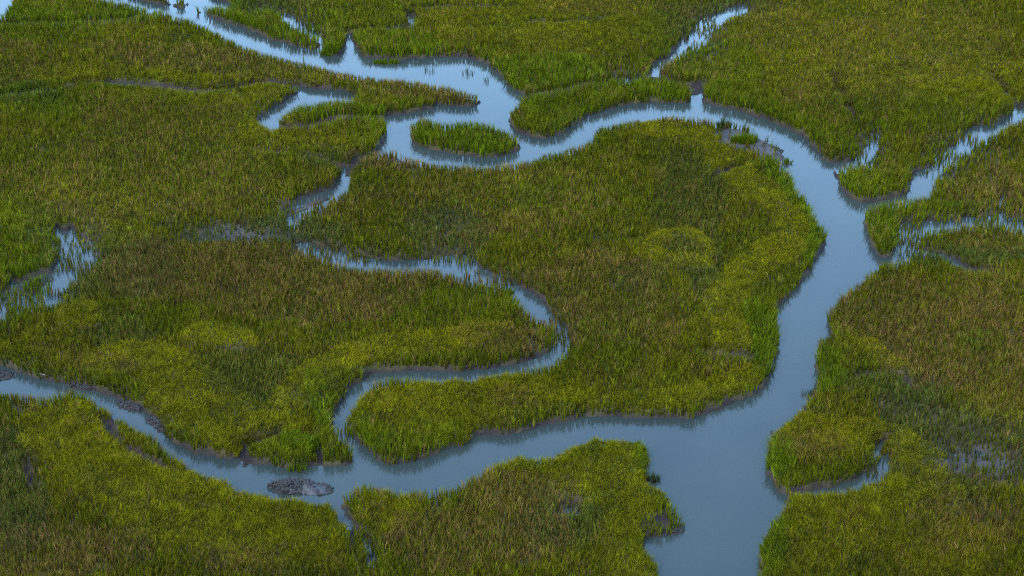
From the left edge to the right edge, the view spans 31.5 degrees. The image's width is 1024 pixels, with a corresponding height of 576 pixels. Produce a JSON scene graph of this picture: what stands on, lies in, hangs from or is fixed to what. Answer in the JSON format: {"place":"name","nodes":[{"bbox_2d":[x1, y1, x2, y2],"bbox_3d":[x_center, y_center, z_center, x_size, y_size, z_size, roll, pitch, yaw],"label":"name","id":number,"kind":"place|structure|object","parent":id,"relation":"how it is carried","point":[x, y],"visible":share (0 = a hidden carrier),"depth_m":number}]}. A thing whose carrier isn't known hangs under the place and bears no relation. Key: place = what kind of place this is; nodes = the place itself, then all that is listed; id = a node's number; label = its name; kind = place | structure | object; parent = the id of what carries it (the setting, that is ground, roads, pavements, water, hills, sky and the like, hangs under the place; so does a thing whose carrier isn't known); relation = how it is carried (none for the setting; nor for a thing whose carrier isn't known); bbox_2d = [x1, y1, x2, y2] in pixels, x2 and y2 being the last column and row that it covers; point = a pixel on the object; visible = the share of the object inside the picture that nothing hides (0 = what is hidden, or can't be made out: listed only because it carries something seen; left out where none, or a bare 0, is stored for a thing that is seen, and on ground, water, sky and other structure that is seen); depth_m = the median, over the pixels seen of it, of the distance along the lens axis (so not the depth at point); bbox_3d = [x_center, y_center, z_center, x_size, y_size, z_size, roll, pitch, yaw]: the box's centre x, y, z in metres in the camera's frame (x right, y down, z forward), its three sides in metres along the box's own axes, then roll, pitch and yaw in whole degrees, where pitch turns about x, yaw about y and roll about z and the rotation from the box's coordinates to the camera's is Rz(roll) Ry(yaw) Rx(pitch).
{"place":"outdoors","nodes":[
{"label":"outdoors","id":0,"kind":"place"},
{"bbox_2d":[0,0,1023,575],"bbox_3d":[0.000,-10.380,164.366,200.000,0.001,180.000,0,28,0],"label":"water","id":1,"kind":"structure","parent":0,"point":[724,496],"depth_m":135.13},
{"bbox_2d":[0,369,14,380],"bbox_3d":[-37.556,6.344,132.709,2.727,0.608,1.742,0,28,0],"label":"oyster mound","id":2,"kind":"object","parent":1,"relation":"in","point":[5,375],"visible":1,"depth_m":132.55},
{"bbox_2d":[267,476,333,495],"bbox_3d":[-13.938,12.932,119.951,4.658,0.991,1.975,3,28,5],"label":"oyster mound","id":3,"kind":"object","parent":1,"relation":"in","point":[294,485],"visible":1,"depth_m":119.61},
{"bbox_2d":[372,57,399,64],"bbox_3d":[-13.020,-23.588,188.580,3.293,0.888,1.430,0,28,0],"label":"grass tuft","id":4,"kind":"object","parent":1,"relation":"in","point":[384,61],"visible":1,"depth_m":188.52},
{"bbox_2d":[505,287,514,293],"bbox_3d":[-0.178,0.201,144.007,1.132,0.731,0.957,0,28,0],"label":"grass tuft","id":5,"kind":"object","parent":1,"relation":"in","point":[510,291],"visible":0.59,"depth_m":144.05},
{"bbox_2d":[0,0,1023,575],"bbox_3d":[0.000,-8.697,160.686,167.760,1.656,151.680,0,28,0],"label":"ground","id":6,"kind":"structure","parent":0,"point":[110,424],"depth_m":138.41},
{"bbox_2d":[67,383,95,390],"bbox_3d":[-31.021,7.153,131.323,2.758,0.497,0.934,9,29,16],"label":"oyster mound","id":7,"kind":"object","parent":6,"relation":"on","point":[79,386],"visible":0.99,"depth_m":131.13},
{"bbox_2d":[0,0,183,37],"bbox_3d":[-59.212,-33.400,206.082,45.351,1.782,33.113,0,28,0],"label":"marsh grass","id":8,"kind":"structure","parent":6,"relation":"on","point":[93,10],"depth_m":200.21},
{"bbox_2d":[116,401,144,411],"bbox_3d":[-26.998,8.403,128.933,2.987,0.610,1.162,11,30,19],"label":"oyster mound","id":9,"kind":"object","parent":6,"relation":"on","point":[130,406],"visible":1,"depth_m":128.78},
{"bbox_2d":[145,415,165,431],"bbox_3d":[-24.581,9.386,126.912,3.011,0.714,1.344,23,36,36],"label":"oyster mound","id":10,"kind":"object","parent":6,"relation":"on","point":[153,421],"visible":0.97,"depth_m":126.84},
{"bbox_2d":[0,387,370,575],"bbox_3d":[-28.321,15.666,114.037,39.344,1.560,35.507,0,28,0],"label":"marsh grass","id":11,"kind":"structure","parent":6,"relation":"on","point":[174,476],"depth_m":116.06},
{"bbox_2d":[0,80,388,303],"bbox_3d":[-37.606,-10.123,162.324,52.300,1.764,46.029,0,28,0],"label":"marsh grass","id":12,"kind":"structure","parent":6,"relation":"on","point":[63,113],"depth_m":165.31},
{"bbox_2d":[0,9,477,116],"bbox_3d":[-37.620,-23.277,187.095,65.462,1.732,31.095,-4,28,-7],"label":"marsh grass","id":13,"kind":"structure","parent":6,"relation":"on","point":[121,33],"depth_m":186.82},
{"bbox_2d":[193,0,324,50],"bbox_3d":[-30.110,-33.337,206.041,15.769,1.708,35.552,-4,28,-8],"label":"marsh grass","id":14,"kind":"structure","parent":6,"relation":"on","point":[244,16],"depth_m":198.41},
{"bbox_2d":[0,193,563,467],"bbox_3d":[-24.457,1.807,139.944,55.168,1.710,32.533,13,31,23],"label":"marsh grass","id":15,"kind":"structure","parent":6,"relation":"on","point":[225,319],"depth_m":137.45},
{"bbox_2d":[286,461,309,472],"bbox_3d":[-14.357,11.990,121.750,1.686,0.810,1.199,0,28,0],"label":"grass tuft","id":16,"kind":"object","parent":6,"relation":"on","point":[298,468],"visible":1,"depth_m":121.75},
{"bbox_2d":[319,43,340,56],"bbox_3d":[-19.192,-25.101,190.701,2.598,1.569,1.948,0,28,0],"label":"grass tuft","id":17,"kind":"object","parent":6,"relation":"on","point":[324,51],"visible":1,"depth_m":190.59},
{"bbox_2d":[278,91,433,125],"bbox_3d":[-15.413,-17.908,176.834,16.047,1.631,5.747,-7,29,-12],"label":"marsh grass","id":18,"kind":"structure","parent":6,"relation":"on","point":[362,104],"depth_m":175.98},
{"bbox_2d":[352,0,477,29],"bbox_3d":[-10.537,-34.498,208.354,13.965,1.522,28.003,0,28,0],"label":"marsh grass","id":19,"kind":"structure","parent":6,"relation":"on","point":[366,18],"depth_m":200.72},
{"bbox_2d":[406,116,520,156],"bbox_3d":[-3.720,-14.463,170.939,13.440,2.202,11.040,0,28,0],"label":"grassy islet","id":20,"kind":"object","parent":6,"relation":"on","point":[482,140],"visible":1,"depth_m":169.37},
{"bbox_2d":[339,437,685,575],"bbox_3d":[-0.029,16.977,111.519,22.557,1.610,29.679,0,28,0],"label":"marsh grass","id":21,"kind":"structure","parent":6,"relation":"on","point":[387,529],"depth_m":115.66},
{"bbox_2d":[283,0,753,95],"bbox_3d":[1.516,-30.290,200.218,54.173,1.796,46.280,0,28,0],"label":"marsh grass","id":22,"kind":"structure","parent":6,"relation":"on","point":[372,39],"depth_m":194.00},
{"bbox_2d":[293,113,831,465],"bbox_3d":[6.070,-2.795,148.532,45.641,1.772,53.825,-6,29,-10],"label":"marsh grass","id":23,"kind":"structure","parent":6,"relation":"on","point":[563,247],"depth_m":148.68},
{"bbox_2d":[508,74,700,138],"bbox_3d":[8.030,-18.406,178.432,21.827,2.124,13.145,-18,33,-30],"label":"grassy islet","id":24,"kind":"object","parent":6,"relation":"on","point":[543,116],"visible":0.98,"depth_m":178.06},
{"bbox_2d":[643,471,660,482],"bbox_3d":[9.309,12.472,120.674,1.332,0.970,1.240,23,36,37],"label":"grass tuft","id":25,"kind":"object","parent":6,"relation":"on","point":[652,477],"visible":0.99,"depth_m":120.61},
{"bbox_2d":[661,525,684,536],"bbox_3d":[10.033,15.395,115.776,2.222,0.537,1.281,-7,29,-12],"label":"oyster mound","id":26,"kind":"object","parent":6,"relation":"on","point":[679,529],"visible":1,"depth_m":115.53},
{"bbox_2d":[714,116,732,128],"bbox_3d":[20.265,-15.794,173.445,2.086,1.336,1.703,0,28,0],"label":"grass tuft","id":27,"kind":"object","parent":6,"relation":"on","point":[722,120],"visible":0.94,"depth_m":173.44},
{"bbox_2d":[729,133,759,144],"bbox_3d":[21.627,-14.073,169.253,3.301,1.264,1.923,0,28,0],"label":"grass tuft","id":28,"kind":"object","parent":6,"relation":"on","point":[742,138],"visible":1,"depth_m":169.11},
{"bbox_2d":[770,145,784,153],"bbox_3d":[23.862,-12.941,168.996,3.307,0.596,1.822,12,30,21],"label":"oyster mound","id":29,"kind":"object","parent":6,"relation":"on","point":[780,150],"visible":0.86,"depth_m":168.70},
{"bbox_2d":[781,157,793,163],"bbox_3d":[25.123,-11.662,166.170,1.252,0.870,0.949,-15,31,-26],"label":"grass tuft","id":30,"kind":"object","parent":6,"relation":"on","point":[785,160],"visible":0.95,"depth_m":166.16},
{"bbox_2d":[800,389,812,396],"bbox_3d":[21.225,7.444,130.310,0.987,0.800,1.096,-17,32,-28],"label":"grass tuft","id":31,"kind":"object","parent":6,"relation":"on","point":[811,392],"visible":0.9,"depth_m":130.25},
{"bbox_2d":[656,0,1023,197],"bbox_3d":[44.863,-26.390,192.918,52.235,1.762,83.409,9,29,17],"label":"marsh grass","id":32,"kind":"structure","parent":6,"relation":"on","point":[756,92],"depth_m":184.51},
{"bbox_2d":[755,255,1023,575],"bbox_3d":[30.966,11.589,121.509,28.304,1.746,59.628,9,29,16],"label":"marsh grass","id":33,"kind":"structure","parent":6,"relation":"on","point":[778,453],"depth_m":123.98},
{"bbox_2d":[864,117,1023,258],"bbox_3d":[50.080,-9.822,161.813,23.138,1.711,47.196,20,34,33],"label":"marsh grass","id":34,"kind":"structure","parent":6,"relation":"on","point":[882,239],"depth_m":159.00},
{"bbox_2d":[904,218,1023,309],"bbox_3d":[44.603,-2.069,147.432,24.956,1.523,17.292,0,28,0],"label":"marsh grass","id":35,"kind":"structure","parent":6,"relation":"on","point":[1006,262],"depth_m":148.21}
]}

